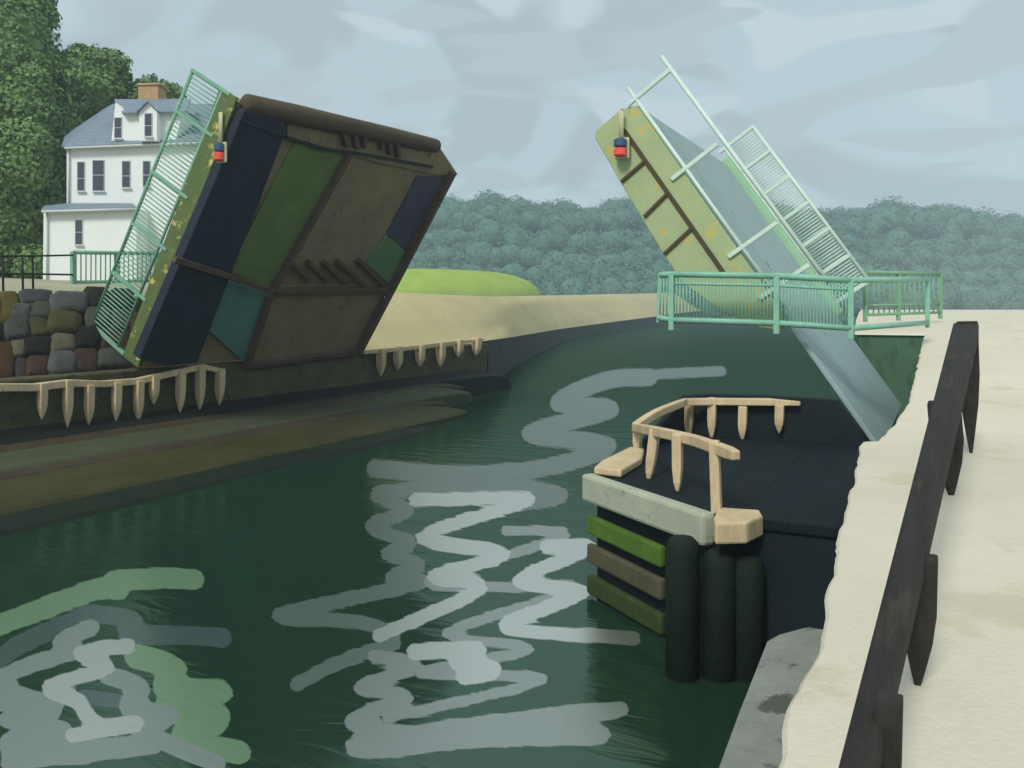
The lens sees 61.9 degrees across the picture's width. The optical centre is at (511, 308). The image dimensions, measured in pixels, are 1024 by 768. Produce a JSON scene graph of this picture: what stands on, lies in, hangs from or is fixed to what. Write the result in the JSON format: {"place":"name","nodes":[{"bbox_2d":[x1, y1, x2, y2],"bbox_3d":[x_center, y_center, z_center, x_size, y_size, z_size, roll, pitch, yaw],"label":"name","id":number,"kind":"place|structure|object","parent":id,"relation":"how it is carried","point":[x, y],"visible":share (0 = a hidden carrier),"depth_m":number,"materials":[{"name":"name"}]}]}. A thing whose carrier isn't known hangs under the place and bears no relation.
{"place":"outdoors","nodes":[
{"label":"outdoors","id":0,"kind":"place"},
{"bbox_2d":[0,277,148,296],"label":"ground","id":1,"kind":"structure","parent":0,"point":[15,285],"depth_m":33.08,"materials":[{"name":"beige concrete"}]},
{"bbox_2d":[0,113,66,278],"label":"leafy tree","id":2,"kind":"object","parent":1,"relation":"on","point":[31,171],"visible":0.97,"depth_m":50.82,"materials":[{"name":"green plant"}]},
{"bbox_2d":[0,0,68,91],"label":"leafy tree","id":3,"kind":"object","parent":1,"relation":"on","point":[26,35],"visible":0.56,"depth_m":60.05,"materials":[{"name":"green plant"}]},
{"bbox_2d":[0,254,73,290],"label":"iron railing","id":4,"kind":"object","parent":1,"relation":"on","point":[22,273],"visible":0.84,"depth_m":27.66,"materials":[{"name":"metal"}]},
{"bbox_2d":[0,62,83,218],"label":"leafy tree","id":5,"kind":"object","parent":1,"relation":"on","point":[30,89],"visible":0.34,"depth_m":54.85,"materials":[{"name":"green plant"}]},
{"bbox_2d":[53,42,133,121],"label":"leafy tree","id":6,"kind":"object","parent":1,"relation":"on","point":[92,81],"visible":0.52,"depth_m":63.22,"materials":[{"name":"green plant"}]},
{"bbox_2d":[70,250,159,283],"bbox_3d":[-14.574,-1.542,31.500,0.160,1.343,3.604,0,0,29],"label":"jade fence","id":7,"kind":"object","parent":1,"relation":"on","point":[73,268],"visible":0.7,"depth_m":30.73,"materials":[{"name":"green metal"}]},
{"bbox_2d":[41,83,213,282],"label":"white house","id":8,"kind":"structure","parent":1,"relation":"on","point":[112,151],"depth_m":47.93,"materials":[{"name":"paint"}]},
{"bbox_2d":[74,219,83,245],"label":"window","id":9,"kind":"structure","parent":8,"relation":"in","point":[78,222],"depth_m":46.33,"materials":[{"name":"grey glass"}]},
{"bbox_2d":[76,161,85,192],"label":"window","id":10,"kind":"structure","parent":8,"relation":"in","point":[80,164],"depth_m":47.93,"materials":[{"name":"grey glass"}]},
{"bbox_2d":[92,160,105,192],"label":"window","id":11,"kind":"structure","parent":8,"relation":"in","point":[98,166],"depth_m":47.93,"materials":[{"name":"grey glass"}]},
{"bbox_2d":[113,117,122,139],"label":"window","id":12,"kind":"structure","parent":8,"relation":"in","point":[117,120],"depth_m":47.83,"materials":[{"name":"grey glass"}]},
{"bbox_2d":[121,161,131,188],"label":"window","id":13,"kind":"structure","parent":8,"relation":"in","point":[126,165],"depth_m":47.93,"materials":[{"name":"grey glass"}]},
{"bbox_2d":[142,161,151,187],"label":"window","id":14,"kind":"structure","parent":8,"relation":"in","point":[146,165],"depth_m":47.93,"materials":[{"name":"grey glass"}]},
{"bbox_2d":[144,113,153,137],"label":"window","id":15,"kind":"structure","parent":8,"relation":"in","point":[147,116],"depth_m":47.23,"materials":[{"name":"grey glass"}]},
{"bbox_2d":[117,73,186,98],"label":"leafy tree","id":16,"kind":"object","parent":1,"relation":"on","point":[173,92],"visible":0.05,"depth_m":65.94,"materials":[{"name":"green plant"}]},
{"bbox_2d":[13,297,234,376],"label":"embankment","id":17,"kind":"structure","parent":0,"point":[137,309],"depth_m":29.65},
{"bbox_2d":[0,321,857,767],"bbox_3d":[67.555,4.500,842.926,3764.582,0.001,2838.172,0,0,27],"label":"water","id":18,"kind":"structure","parent":0,"point":[424,601],"depth_m":12.73,"materials":[{"name":"green liquid"}]},
{"bbox_2d":[0,343,486,429],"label":"bank wall","id":19,"kind":"structure","parent":18,"relation":"in","point":[20,409],"depth_m":29.96,"materials":[{"name":"brown wood"}]},
{"bbox_2d":[0,286,171,377],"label":"stone wall","id":20,"kind":"structure","parent":19,"relation":"on","point":[44,331],"depth_m":25.82,"materials":[{"name":"grey stone"}]},
{"bbox_2d":[0,364,225,426],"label":"timber fender","id":21,"kind":"object","parent":19,"relation":"attached to","point":[67,386],"visible":0.97,"depth_m":25.38,"materials":[{"name":"beige wood"}]},
{"bbox_2d":[93,68,457,368],"bbox_3d":[-7.674,-2.480,31.123,6.779,9.256,13.183,0,0,27],"label":"bascule leaf","id":22,"kind":"object","parent":19,"relation":"on","point":[296,233],"visible":1,"depth_m":28.39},
{"bbox_2d":[214,111,226,162],"bbox_3d":[-8.391,-4.945,24.456,0.340,1.492,0.305,0,0,27],"label":"signal lantern","id":23,"kind":"object","parent":22,"relation":"hanging from","point":[220,150],"visible":1,"depth_m":24.45,"materials":[{"name":"red glass"}]},
{"bbox_2d":[361,338,483,375],"bbox_3d":[-3.892,2.228,40.921,0.399,1.431,10.614,0,0,27],"label":"timber fender","id":24,"kind":"object","parent":19,"relation":"attached to","point":[420,349],"visible":0.98,"depth_m":39.99,"materials":[{"name":"beige wood"}]},
{"bbox_2d":[0,370,511,536],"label":"stone apron","id":25,"kind":"object","parent":18,"relation":"in","point":[54,473],"visible":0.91,"depth_m":25.00,"materials":[{"name":"stone"}]},
{"bbox_2d":[482,311,701,374],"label":"sea wall","id":26,"kind":"structure","parent":18,"relation":"in","point":[505,356],"depth_m":85.93,"materials":[{"name":"grey concrete"}]},
{"bbox_2d":[582,393,865,682],"bbox_3d":[3.633,3.515,13.665,4.242,3.571,7.530,0,0,27],"label":"landing stage","id":27,"kind":"object","parent":18,"relation":"in","point":[736,582],"visible":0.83,"depth_m":11.68,"materials":[{"name":"black wood"}]},
{"bbox_2d":[632,397,800,512],"bbox_3d":[3.082,2.189,14.059,2.754,1.026,6.903,0,0,27],"label":"timber railing","id":28,"kind":"object","parent":27,"relation":"on","point":[717,450],"visible":0.93,"depth_m":13.11,"materials":[{"name":"beige wood"}]},
{"bbox_2d":[858,335,923,441],"bbox_3d":[18.494,2.927,38.485,2.880,4.347,30.020,0,0,27],"label":"bridge abutment","id":29,"kind":"object","parent":18,"relation":"in","point":[893,359],"visible":0.23,"depth_m":25.26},
{"bbox_2d":[595,55,900,440],"bbox_3d":[6.847,-1.573,22.639,6.043,8.820,10.130,0,0,27],"label":"bascule leaf","id":30,"kind":"object","parent":29,"relation":"on","point":[698,208],"visible":0.86,"depth_m":19.08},
{"bbox_2d":[614,109,629,159],"bbox_3d":[2.414,-3.912,18.999,0.340,1.124,0.305,0,0,27],"label":"signal lantern","id":31,"kind":"object","parent":30,"relation":"hanging from","point":[622,146],"visible":1,"depth_m":19.00,"materials":[{"name":"red metal"}]},
{"bbox_2d":[656,271,929,338],"bbox_3d":[7.359,-0.106,18.832,8.496,1.428,2.690,0,0,-25],"label":"guard fence","id":32,"kind":"object","parent":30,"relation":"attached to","point":[776,322],"visible":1,"depth_m":17.27,"materials":[{"name":"green metal"}]},
{"bbox_2d":[365,292,701,349],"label":"sand bank","id":33,"kind":"structure","parent":0,"point":[408,319],"depth_m":61.60,"materials":[{"name":"beige sand"}]},
{"bbox_2d":[395,269,540,296],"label":"grass mound","id":34,"kind":"object","parent":33,"relation":"on","point":[459,282],"depth_m":241.27,"materials":[{"name":"green plant"}]},
{"bbox_2d":[49,0,1023,217],"label":"sky","id":35,"kind":"structure","parent":0,"point":[921,102],"materials":[{"name":"grey"}]},
{"bbox_2d":[414,229,967,320],"bbox_3d":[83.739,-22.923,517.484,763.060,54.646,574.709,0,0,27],"label":"hills","id":36,"kind":"structure","parent":0,"point":[955,307],"depth_m":360.18,"materials":[{"name":"green plant"}]},
{"bbox_2d":[407,189,1023,317],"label":"woodland","id":37,"kind":"object","parent":36,"relation":"on","point":[983,269],"visible":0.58,"depth_m":365.55,"materials":[{"name":"green plant"}]},
{"bbox_2d":[779,333,1023,767],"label":"quay pavement","id":38,"kind":"structure","parent":0,"point":[963,705],"depth_m":5.10,"materials":[{"name":"beige concrete"}]},
{"bbox_2d":[838,321,979,767],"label":"quay railing","id":39,"kind":"object","parent":38,"relation":"on","point":[905,624],"visible":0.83,"depth_m":3.80,"materials":[{"name":"black wood"}]},
{"bbox_2d":[855,310,1023,335],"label":"approach road","id":40,"kind":"structure","parent":0,"point":[1000,321],"depth_m":30.37,"materials":[{"name":"beige concrete"}]},
{"bbox_2d":[863,270,942,321],"bbox_3d":[12.965,-0.433,28.181,4.630,1.685,0.110,0,0,-35],"label":"guard fence","id":41,"kind":"object","parent":40,"relation":"on","point":[898,313],"visible":0.96,"depth_m":27.94,"materials":[{"name":"green metal"}]},
{"bbox_3d":[4.907,2.924,10.535,1.082,4.352,31.968,0,0,27],"label":"quay wall","id":42,"kind":"object","parent":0,"visible":0},
{"bbox_2d":[719,627,822,767],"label":"concrete ledge","id":43,"kind":"object","parent":42,"relation":"attached to","point":[786,662],"visible":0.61,"depth_m":6.99,"materials":[{"name":"grey concrete"}]}
]}

